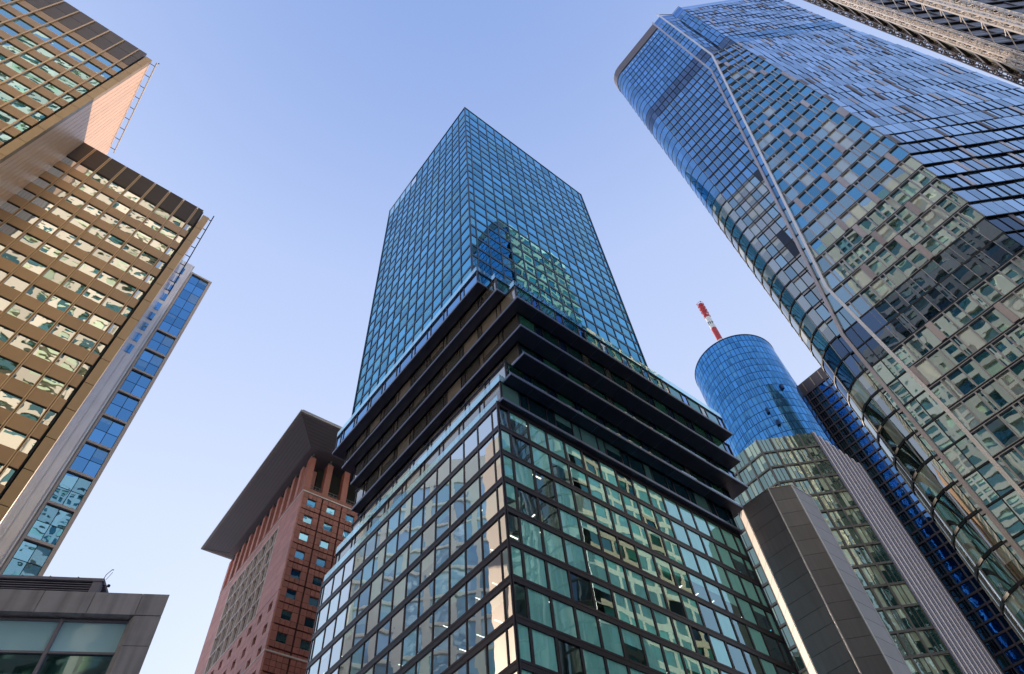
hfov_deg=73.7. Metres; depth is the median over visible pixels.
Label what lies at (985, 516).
window
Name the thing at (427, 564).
window
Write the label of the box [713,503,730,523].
window
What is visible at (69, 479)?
window
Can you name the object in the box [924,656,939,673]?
window
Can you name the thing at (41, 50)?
window
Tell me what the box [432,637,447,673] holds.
window
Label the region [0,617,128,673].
window frame
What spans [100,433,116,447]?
window
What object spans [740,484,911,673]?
grey faceted shaft
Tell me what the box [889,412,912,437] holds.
window
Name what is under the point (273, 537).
window
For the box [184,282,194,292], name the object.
window
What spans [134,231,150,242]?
window
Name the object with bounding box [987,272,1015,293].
window
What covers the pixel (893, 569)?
window
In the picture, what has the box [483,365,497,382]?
window
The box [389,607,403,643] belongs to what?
window
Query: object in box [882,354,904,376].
window
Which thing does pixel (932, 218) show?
window
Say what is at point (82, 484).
window
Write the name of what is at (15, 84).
window
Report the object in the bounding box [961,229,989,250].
window
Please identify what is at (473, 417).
window
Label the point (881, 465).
window
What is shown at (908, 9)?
window
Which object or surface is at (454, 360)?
window
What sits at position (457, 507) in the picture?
window
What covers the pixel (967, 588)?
window
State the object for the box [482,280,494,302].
window
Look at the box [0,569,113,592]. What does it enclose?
rooftop louvre housing
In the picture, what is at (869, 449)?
window
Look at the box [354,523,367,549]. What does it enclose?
window
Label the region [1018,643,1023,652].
window
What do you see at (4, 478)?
window
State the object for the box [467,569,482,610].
window
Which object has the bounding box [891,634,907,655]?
window
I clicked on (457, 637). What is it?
window
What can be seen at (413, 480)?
window
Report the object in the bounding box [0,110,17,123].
window
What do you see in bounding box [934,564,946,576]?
window
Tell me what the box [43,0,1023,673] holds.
sky
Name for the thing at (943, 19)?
window
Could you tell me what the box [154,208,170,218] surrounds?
window
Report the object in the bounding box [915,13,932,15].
window
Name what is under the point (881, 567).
window
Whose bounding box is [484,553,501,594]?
window
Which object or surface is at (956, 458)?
window
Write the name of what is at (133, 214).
window
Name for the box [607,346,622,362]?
window
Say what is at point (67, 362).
window
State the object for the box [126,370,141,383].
window
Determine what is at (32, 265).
window
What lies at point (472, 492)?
window
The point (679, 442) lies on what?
window
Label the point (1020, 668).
window
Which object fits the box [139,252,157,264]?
window
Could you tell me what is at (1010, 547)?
window
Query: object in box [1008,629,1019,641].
window
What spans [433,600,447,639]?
window
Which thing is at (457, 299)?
window
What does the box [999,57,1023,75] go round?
window
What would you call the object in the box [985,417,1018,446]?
window
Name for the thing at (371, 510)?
window
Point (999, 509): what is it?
window
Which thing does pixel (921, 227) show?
window
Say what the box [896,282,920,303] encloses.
window
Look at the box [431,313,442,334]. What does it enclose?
window
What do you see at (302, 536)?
window
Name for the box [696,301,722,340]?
antenna mast
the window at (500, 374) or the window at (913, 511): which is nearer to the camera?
the window at (500, 374)
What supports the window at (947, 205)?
in the folded glass tower at (858, 194)
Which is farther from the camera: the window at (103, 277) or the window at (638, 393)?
the window at (638, 393)
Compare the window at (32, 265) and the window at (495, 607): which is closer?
the window at (495, 607)
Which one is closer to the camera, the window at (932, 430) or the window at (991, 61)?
the window at (932, 430)
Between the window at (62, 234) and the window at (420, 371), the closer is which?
the window at (62, 234)
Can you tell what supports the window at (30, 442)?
in the gold office tower at (96, 243)
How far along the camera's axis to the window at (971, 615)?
171.44 m
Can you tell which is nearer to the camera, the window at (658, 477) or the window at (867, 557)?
the window at (658, 477)
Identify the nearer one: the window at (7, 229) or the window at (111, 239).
the window at (7, 229)
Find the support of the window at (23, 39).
in the gold office tower at (96, 243)
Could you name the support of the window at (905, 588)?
in the green glass block at (929, 628)
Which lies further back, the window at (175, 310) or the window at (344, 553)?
the window at (175, 310)
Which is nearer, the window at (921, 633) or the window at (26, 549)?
the window at (26, 549)
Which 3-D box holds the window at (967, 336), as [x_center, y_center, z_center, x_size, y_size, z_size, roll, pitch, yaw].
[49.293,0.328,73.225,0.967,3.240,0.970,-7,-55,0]
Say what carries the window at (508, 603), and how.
in the glass office tower at (538, 457)
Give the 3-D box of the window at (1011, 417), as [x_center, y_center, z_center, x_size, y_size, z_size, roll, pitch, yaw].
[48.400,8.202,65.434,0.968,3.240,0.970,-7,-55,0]
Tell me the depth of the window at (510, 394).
81.81 m
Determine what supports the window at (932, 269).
in the folded glass tower at (858, 194)
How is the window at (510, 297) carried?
in the glass office tower at (538, 457)
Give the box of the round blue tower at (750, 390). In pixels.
[695,334,839,456]
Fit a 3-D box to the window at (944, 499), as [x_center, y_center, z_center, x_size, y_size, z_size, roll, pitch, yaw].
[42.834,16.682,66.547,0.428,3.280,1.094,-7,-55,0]
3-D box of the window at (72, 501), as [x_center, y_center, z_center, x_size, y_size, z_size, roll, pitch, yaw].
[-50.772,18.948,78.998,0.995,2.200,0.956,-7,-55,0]
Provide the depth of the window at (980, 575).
62.03 m
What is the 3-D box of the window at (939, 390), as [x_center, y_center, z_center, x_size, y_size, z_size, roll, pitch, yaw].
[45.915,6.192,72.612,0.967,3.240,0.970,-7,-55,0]
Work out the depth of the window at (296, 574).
122.55 m
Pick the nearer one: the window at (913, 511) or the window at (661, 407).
the window at (661, 407)
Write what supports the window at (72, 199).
in the gold office tower at (96, 243)
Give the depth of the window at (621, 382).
97.26 m
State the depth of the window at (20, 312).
69.85 m
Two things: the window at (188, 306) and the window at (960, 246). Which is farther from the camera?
the window at (188, 306)
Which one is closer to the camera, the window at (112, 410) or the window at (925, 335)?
the window at (925, 335)
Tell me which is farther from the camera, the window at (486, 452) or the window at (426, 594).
the window at (486, 452)
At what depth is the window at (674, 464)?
97.39 m
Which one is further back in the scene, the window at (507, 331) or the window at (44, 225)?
the window at (507, 331)
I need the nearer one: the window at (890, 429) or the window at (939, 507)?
the window at (939, 507)
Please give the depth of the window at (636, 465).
90.23 m
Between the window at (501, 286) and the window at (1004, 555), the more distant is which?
the window at (501, 286)
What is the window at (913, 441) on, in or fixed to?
in the folded glass tower at (858, 194)
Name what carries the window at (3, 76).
in the gold office tower at (96, 243)
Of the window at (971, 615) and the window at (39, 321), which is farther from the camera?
the window at (971, 615)
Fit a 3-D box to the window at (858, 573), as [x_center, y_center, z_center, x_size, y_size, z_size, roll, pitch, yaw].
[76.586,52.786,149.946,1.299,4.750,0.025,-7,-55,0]
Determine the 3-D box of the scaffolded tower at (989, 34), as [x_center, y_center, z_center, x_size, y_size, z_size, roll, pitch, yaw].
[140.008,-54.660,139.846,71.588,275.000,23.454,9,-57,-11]
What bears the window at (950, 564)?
in the dark gridded block at (852, 438)
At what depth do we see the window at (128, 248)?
86.72 m
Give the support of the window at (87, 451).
in the office tower at (34, 536)
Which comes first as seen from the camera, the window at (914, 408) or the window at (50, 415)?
the window at (50, 415)
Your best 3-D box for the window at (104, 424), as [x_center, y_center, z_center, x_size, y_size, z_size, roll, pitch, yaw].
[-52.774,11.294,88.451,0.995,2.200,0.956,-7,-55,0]
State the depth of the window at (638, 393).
98.97 m
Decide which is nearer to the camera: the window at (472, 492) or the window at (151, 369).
the window at (472, 492)
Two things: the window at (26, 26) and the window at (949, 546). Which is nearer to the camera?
the window at (26, 26)
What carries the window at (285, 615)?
in the red granite tower at (279, 536)
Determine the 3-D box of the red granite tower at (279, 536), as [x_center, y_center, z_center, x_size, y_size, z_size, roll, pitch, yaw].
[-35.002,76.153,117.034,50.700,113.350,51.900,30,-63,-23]
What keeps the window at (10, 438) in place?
in the gold office tower at (96, 243)
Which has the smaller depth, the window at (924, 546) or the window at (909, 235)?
the window at (909, 235)
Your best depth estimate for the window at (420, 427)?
99.25 m
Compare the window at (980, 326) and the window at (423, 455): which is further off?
the window at (423, 455)
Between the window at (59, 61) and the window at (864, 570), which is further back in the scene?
the window at (864, 570)
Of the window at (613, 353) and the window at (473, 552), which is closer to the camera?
the window at (473, 552)
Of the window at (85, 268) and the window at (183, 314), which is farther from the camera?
the window at (183, 314)
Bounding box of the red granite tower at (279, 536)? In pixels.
[194,409,357,673]
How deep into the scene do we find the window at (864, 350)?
82.74 m
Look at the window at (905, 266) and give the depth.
84.66 m
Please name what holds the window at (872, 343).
in the folded glass tower at (858, 194)
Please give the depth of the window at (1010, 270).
73.23 m
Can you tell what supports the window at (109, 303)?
in the gold office tower at (96, 243)
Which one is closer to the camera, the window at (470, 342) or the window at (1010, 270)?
the window at (1010, 270)
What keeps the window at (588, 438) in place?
in the glass office tower at (538, 457)
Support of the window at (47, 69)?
in the gold office tower at (96, 243)
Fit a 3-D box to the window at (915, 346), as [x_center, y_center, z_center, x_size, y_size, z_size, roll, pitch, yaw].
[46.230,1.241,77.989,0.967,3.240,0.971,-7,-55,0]
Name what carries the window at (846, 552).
in the green glass block at (929, 628)
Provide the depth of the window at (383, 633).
73.50 m
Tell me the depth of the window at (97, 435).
86.63 m
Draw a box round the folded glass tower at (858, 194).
[614,0,1023,643]
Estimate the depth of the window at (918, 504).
195.86 m
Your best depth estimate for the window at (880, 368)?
79.78 m
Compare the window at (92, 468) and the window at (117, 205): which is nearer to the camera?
the window at (92, 468)
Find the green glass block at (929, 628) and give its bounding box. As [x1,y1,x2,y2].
[731,432,1002,673]
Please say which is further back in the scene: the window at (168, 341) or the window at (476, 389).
the window at (168, 341)
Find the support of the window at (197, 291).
in the office tower at (34, 536)
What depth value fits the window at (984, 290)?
74.39 m
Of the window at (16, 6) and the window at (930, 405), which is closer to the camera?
the window at (930, 405)
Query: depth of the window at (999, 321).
72.02 m
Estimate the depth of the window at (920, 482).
70.10 m
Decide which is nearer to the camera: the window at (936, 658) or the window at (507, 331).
the window at (507, 331)
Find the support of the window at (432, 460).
in the glass office tower at (538, 457)
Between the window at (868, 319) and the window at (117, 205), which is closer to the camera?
the window at (868, 319)
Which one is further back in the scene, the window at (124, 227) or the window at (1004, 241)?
the window at (124, 227)
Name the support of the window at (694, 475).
in the glass office tower at (538, 457)
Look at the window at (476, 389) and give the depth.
92.72 m
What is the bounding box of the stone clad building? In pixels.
[0,589,168,673]
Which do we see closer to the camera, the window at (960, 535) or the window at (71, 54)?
the window at (960, 535)
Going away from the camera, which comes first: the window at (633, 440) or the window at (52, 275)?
the window at (52, 275)
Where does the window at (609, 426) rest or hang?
in the glass office tower at (538, 457)
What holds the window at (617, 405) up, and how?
in the glass office tower at (538, 457)
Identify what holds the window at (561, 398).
in the glass office tower at (538, 457)
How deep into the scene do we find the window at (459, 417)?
88.92 m
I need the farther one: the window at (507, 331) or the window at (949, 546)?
the window at (949, 546)
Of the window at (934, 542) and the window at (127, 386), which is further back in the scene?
the window at (934, 542)
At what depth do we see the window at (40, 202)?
82.50 m
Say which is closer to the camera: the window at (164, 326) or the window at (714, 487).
the window at (714, 487)
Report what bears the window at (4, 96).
in the gold office tower at (96, 243)
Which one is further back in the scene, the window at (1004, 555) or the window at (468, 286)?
the window at (468, 286)
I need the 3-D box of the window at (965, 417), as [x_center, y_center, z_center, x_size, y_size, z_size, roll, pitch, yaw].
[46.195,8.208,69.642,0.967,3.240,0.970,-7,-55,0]
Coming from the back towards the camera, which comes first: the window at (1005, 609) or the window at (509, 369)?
the window at (509, 369)
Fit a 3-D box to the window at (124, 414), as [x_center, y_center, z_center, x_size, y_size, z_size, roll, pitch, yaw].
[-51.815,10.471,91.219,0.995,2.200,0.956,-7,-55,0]
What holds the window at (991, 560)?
in the folded glass tower at (858, 194)
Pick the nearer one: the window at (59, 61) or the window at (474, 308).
the window at (59, 61)
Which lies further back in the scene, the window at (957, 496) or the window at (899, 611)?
the window at (899, 611)
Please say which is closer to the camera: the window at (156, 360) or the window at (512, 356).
the window at (512, 356)
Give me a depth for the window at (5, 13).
88.79 m
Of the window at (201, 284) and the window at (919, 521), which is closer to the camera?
the window at (201, 284)
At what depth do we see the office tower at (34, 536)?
85.90 m
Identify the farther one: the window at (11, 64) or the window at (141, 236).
the window at (141, 236)
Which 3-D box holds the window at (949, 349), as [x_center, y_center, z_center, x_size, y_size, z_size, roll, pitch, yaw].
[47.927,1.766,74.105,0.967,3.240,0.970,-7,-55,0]
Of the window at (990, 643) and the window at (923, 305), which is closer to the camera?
the window at (923, 305)
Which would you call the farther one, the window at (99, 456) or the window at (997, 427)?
the window at (99, 456)
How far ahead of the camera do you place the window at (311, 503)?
136.05 m
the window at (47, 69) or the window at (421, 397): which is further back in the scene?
the window at (421, 397)
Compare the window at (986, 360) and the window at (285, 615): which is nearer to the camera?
the window at (986, 360)
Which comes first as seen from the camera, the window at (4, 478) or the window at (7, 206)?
the window at (4, 478)
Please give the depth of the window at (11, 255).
74.24 m
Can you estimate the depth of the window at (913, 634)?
136.92 m
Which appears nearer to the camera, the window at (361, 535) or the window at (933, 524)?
the window at (361, 535)
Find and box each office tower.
[0,0,213,539]
[0,261,211,575]
[306,107,798,673]
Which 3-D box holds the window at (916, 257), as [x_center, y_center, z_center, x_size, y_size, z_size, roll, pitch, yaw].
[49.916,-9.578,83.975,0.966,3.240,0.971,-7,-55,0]
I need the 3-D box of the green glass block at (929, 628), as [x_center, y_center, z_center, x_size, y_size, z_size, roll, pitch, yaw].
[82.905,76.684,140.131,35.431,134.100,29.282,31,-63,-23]
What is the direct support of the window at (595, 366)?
in the glass office tower at (538, 457)
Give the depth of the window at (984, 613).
170.19 m
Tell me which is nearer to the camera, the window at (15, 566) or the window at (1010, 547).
the window at (1010, 547)
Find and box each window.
[0,8,15,18]
[0,14,191,469]
[0,24,19,35]
[0,71,10,80]
[0,90,13,101]
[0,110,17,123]
[0,202,18,213]
[0,223,22,237]
[0,326,14,341]
[0,357,17,375]
[0,390,21,410]
[0,427,25,449]
[0,467,14,484]
[0,620,58,650]
[1,42,21,53]
[1,249,25,263]
[2,558,25,574]
[3,60,26,72]
[3,275,29,291]
[6,304,32,320]
[7,80,29,92]
[9,334,37,351]
[10,3,29,13]
[10,100,34,113]
[13,19,33,29]
[13,366,41,385]
[14,540,36,561]
[16,36,37,47]
[16,189,35,200]
[16,210,38,223]
[16,401,45,420]
[19,233,42,248]
[20,53,41,64]
[20,437,36,453]
[21,563,40,575]
[22,259,45,273]
[23,72,44,83]
[25,285,50,301]
[27,91,49,104]
[27,520,48,539]
[28,545,51,566]
[29,314,54,330]
[31,30,50,40]
[32,177,50,188]
[32,197,53,210]
[33,344,59,361]
[35,47,55,58]
[36,220,57,233]
[37,376,64,394]
[37,505,58,523]
[39,65,59,76]
[39,244,61,257]
[41,410,56,425]
[42,525,62,544]
[43,83,63,95]
[43,269,65,283]
[46,295,70,311]
[47,167,63,176]
[47,185,67,197]
[49,41,68,51]
[49,622,126,651]
[50,487,69,503]
[51,207,71,219]
[51,324,75,340]
[51,509,72,528]
[53,58,72,69]
[55,229,76,243]
[55,354,80,371]
[57,75,77,87]
[59,253,80,267]
[59,472,78,489]
[60,386,74,399]
[61,156,76,166]
[62,174,80,186]
[63,278,85,293]
[63,491,82,508]
[66,195,85,207]
[67,51,84,62]
[67,305,90,321]
[70,216,89,229]
[70,456,88,472]
[71,68,89,79]
[72,333,96,350]
[72,477,91,494]
[74,164,93,175]
[74,239,94,252]
[78,263,99,276]
[78,443,96,459]
[79,184,97,195]
[82,288,104,302]
[83,204,102,216]
[83,461,100,476]
[87,226,106,238]
[88,314,110,330]
[88,428,105,442]
[91,173,109,184]
[91,448,108,464]
[92,248,111,261]
[95,193,113,204]
[95,416,112,431]
[97,272,117,286]
[100,213,118,225]
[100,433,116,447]
[102,297,123,311]
[105,235,123,247]
[105,403,120,416]
[107,182,124,193]
[107,421,123,436]
[110,257,129,270]
[111,392,127,406]
[112,202,129,213]
[116,281,135,295]
[116,408,131,421]
[117,222,135,234]
[120,380,134,392]
[122,243,140,256]
[123,191,139,201]
[123,397,138,411]
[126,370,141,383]
[127,266,146,279]
[128,210,145,222]
[131,385,145,397]
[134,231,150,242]
[134,359,147,370]
[137,375,151,387]
[139,199,155,210]
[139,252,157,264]
[140,350,153,362]
[144,219,160,230]
[144,364,157,375]
[147,339,159,350]
[150,239,167,251]
[150,354,163,366]
[152,331,164,342]
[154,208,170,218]
[157,344,169,355]
[159,321,170,331]
[160,227,176,238]
[161,335,174,346]
[163,313,175,323]
[168,325,180,336]
[169,305,181,315]
[173,317,184,328]
[174,297,185,307]
[178,309,189,320]
[179,289,190,299]
[182,301,194,312]
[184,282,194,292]
[187,294,198,303]
[188,275,199,285]
[192,287,203,296]
[196,279,207,289]
[214,537,274,665]
[275,632,286,643]
[281,610,291,620]
[285,589,295,599]
[290,569,300,578]
[295,550,304,559]
[299,532,308,540]
[300,640,309,650]
[303,515,311,523]
[304,618,314,627]
[307,408,516,673]
[307,499,315,507]
[308,597,317,606]
[312,577,321,586]
[316,558,324,566]
[320,540,328,548]
[323,523,331,531]
[326,507,334,514]
[335,108,790,662]
[338,541,350,565]
[343,531,350,538]
[345,514,353,522]
[350,645,362,673]
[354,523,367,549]
[362,633,375,667]
[363,502,375,524]
[366,469,377,491]
[370,506,383,532]
[376,620,389,654]
[379,485,391,507]
[379,588,392,621]
[381,451,393,475]
[382,424,393,446]
[387,640,401,673]
[388,487,401,513]
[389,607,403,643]
[392,576,405,609]
[396,466,408,489]
[397,407,408,429]
[397,433,409,457]
[399,378,410,399]
[402,627,416,665]
[404,594,417,629]
[406,468,419,494]
[406,562,419,596]
[412,445,423,458]
[413,389,424,411]
[413,416,425,440]
[414,361,425,382]
[414,447,426,469]
[417,614,431,652]
[419,580,432,616]
[420,549,433,583]
[422,520,434,552]
[424,448,438,476]
[429,370,441,393]
[429,426,441,440]
[430,397,442,421]
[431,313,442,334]
[431,341,442,362]
[432,428,444,450]
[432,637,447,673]
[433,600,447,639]
[434,565,448,602]
[435,535,448,569]
[436,507,448,538]
[444,428,457,455]
[446,350,458,374]
[446,406,459,422]
[447,293,459,315]
[447,321,459,344]
[447,378,460,402]
[450,407,464,431]
[450,492,463,525]
[450,520,463,555]
[450,551,464,588]
[450,585,464,624]
[450,621,465,664]
[464,274,475,295]
[464,301,477,323]
[464,330,476,354]
[464,406,478,434]
[465,357,478,382]
[465,387,477,401]
[465,452,477,482]
[465,477,478,510]
[466,505,480,540]
[466,536,481,573]
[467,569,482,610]
[467,606,484,650]
[470,386,484,410]
[478,273,490,285]
[479,437,493,467]
[480,462,494,495]
[481,490,496,525]
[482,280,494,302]
[482,309,495,333]
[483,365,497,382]
[483,520,499,557]
[484,336,498,362]
[484,384,499,412]
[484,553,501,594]
[486,590,504,634]
[487,631,507,673]
[490,365,504,389]
[497,280,509,293]
[500,288,514,312]
[502,384,519,405]
[503,315,517,340]
[503,345,518,363]
[504,584,512,618]
[506,364,522,378]
[507,625,515,663]
[516,287,531,304]
[519,315,534,331]
[519,344,534,357]
[528,398,546,420]
[532,379,548,393]
[539,302,555,319]
[543,330,558,346]
[544,359,559,372]
[555,414,572,435]
[557,393,573,407]
[563,318,578,334]
[566,344,582,361]
[568,374,582,386]
[580,428,597,448]
[582,408,597,421]
[585,332,600,348]
[589,359,604,375]
[591,388,605,399]
[604,442,621,462]
[605,421,620,435]
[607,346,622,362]
[612,373,626,388]
[614,402,627,413]
[618,0,1023,642]
[628,435,642,447]
[628,455,645,475]
[633,386,647,401]
[635,414,649,426]
[650,448,663,460]
[651,468,667,488]
[653,399,668,414]
[657,428,669,438]
[671,460,684,472]
[672,480,689,500]
[677,440,689,450]
[691,472,704,483]
[693,492,710,512]
[695,335,839,456]
[696,451,709,462]
[711,483,724,495]
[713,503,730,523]
[731,433,939,673]
[757,565,766,583]
[765,584,775,602]
[773,604,784,623]
[782,625,794,646]
[792,648,804,669]
[805,378,916,533]
[842,548,855,565]
[853,568,867,585]
[857,344,878,364]
[858,372,877,394]
[859,546,872,562]
[861,311,882,332]
[861,567,874,584]
[865,589,880,607]
[866,337,887,358]
[869,452,880,463]
[870,566,884,583]
[871,279,891,297]
[872,361,894,384]
[873,391,893,414]
[873,588,887,606]
[874,300,897,321]
[875,460,886,471]
[876,327,899,349]
[876,544,890,560]
[877,611,893,631]
[878,565,891,582]
[880,469,892,480]
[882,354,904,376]
[883,420,902,445]
[883,586,898,605]
[884,457,891,465]
[885,267,906,285]
[885,291,908,312]
[885,610,900,629]
[886,318,910,341]
[886,477,898,489]
[888,379,912,404]
[888,563,902,581]
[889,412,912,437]
[890,466,896,473]
[891,585,905,604]
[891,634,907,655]
[893,345,916,366]
[893,487,905,498]
[896,258,917,276]
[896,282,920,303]
[896,474,903,482]
[896,608,911,628]
[898,372,923,396]
[899,496,912,508]
[899,633,915,654]
[900,8,916,10]
[900,442,921,469]
[901,228,922,245]
[901,584,916,602]
[902,306,926,329]
[903,483,910,491]
[904,336,928,358]
[904,607,919,627]
[905,399,931,426]
[905,659,918,673]
[906,249,928,267]
[906,434,930,461]
[906,505,919,517]
[909,492,917,501]
[909,632,926,653]
[911,219,933,236]
[911,270,936,291]
[912,532,923,543]
[913,297,938,319]
[913,515,926,527]
[914,474,935,503]
[914,606,930,626]
[914,658,926,673]
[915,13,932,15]
[916,327,940,349]
[916,359,941,382]
[916,391,943,417]
[916,502,924,511]
[918,466,941,495]
[918,631,934,652]
[919,542,930,554]
[919,657,931,673]
[920,525,934,538]
[922,210,943,227]
[922,237,944,254]
[922,261,947,282]
[923,421,951,450]
[924,288,951,310]
[924,512,931,520]
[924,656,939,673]
[926,458,951,487]
[926,553,938,565]
[927,535,941,548]
[928,350,953,373]
[929,629,946,650]
[930,382,956,406]
[931,522,939,531]
[932,314,957,336]
[933,18,948,21]
[933,228,955,245]
[933,656,947,673]
[934,252,960,273]
[934,500,956,531]
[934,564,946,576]
[935,413,964,441]
[935,546,949,560]
[937,198,959,214]
[938,492,964,524]
[938,532,947,541]
[938,655,953,673]
[940,275,968,298]
[940,341,966,364]
[942,557,957,571]
[942,576,954,588]
[943,445,974,476]
[944,218,967,236]
[944,654,960,673]
[945,305,971,327]
[946,484,975,515]
[946,543,955,552]
[948,24,967,26]
[948,369,975,394]
[950,238,977,259]
[950,569,966,583]
[950,588,962,600]
[951,403,979,429]
[953,265,981,287]
[954,554,963,564]
[956,436,987,467]
[956,529,980,563]
[957,295,983,317]
[957,328,985,351]
[958,581,974,595]
[958,600,971,613]
[959,485,979,509]
[960,206,983,222]
[960,360,989,384]
[960,521,988,555]
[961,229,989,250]
[962,565,972,576]
[964,256,993,278]
[964,394,993,421]
[964,471,998,504]
[967,593,984,608]
[967,613,980,626]
[968,30,986,33]
[969,513,1000,547]
[970,318,998,341]
[970,577,980,588]
[972,427,1003,455]
[974,219,1001,240]
[974,282,1001,304]
[974,350,1003,375]
[976,605,993,621]
[976,626,990,639]
[977,570,1000,605]
[978,462,1012,495]
[979,560,1007,597]
[980,589,990,601]
[982,242,1012,264]
[982,380,1014,407]
[982,514,1005,540]
[983,51,1003,70]
[983,308,1012,331]
[984,552,1014,589]
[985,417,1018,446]
[985,619,1003,634]
[985,639,1000,654]
[986,36,1008,39]
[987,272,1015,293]
[988,28,1003,30]
[988,499,1023,536]
[988,602,999,614]
[992,3,1008,6]
[992,336,1023,361]
[993,544,1023,581]
[994,234,1022,254]
[995,39,1011,41]
[995,632,1013,648]
[995,653,1009,668]
[997,370,1023,397]
[998,616,1009,627]
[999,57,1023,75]
[1000,262,1023,283]
[1000,407,1023,436]
[1001,448,1023,480]
[1002,294,1023,317]
[1003,604,1023,637]
[1004,646,1023,663]
[1005,594,1023,626]
[1005,668,1016,673]
[1007,44,1023,47]
[1008,545,1023,566]
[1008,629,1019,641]
[1010,34,1023,37]
[1015,662,1023,673]
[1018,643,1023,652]
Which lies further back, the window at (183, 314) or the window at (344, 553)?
the window at (183, 314)
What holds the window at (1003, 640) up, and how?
in the dark gridded block at (852, 438)
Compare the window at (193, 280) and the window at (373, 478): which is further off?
the window at (193, 280)
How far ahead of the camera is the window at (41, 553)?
72.72 m
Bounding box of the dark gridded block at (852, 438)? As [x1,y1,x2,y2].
[798,367,1023,673]
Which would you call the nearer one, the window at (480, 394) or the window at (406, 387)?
the window at (480, 394)
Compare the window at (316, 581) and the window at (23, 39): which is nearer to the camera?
the window at (23, 39)
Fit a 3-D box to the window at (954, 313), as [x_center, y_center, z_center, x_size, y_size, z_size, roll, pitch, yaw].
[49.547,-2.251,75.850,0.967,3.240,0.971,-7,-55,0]
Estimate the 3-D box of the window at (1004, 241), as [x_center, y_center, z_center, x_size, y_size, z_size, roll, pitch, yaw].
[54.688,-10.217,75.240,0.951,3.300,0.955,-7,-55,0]
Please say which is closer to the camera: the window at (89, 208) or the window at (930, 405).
the window at (930, 405)
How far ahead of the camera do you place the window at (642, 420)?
97.32 m
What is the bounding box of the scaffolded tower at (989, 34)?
[804,0,1023,86]
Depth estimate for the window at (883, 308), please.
83.71 m
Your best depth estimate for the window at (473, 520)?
69.86 m
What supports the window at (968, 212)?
in the folded glass tower at (858, 194)
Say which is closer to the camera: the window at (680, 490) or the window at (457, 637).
the window at (457, 637)
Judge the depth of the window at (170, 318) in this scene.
108.90 m
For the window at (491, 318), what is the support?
in the glass office tower at (538, 457)
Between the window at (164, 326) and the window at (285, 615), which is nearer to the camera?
the window at (164, 326)

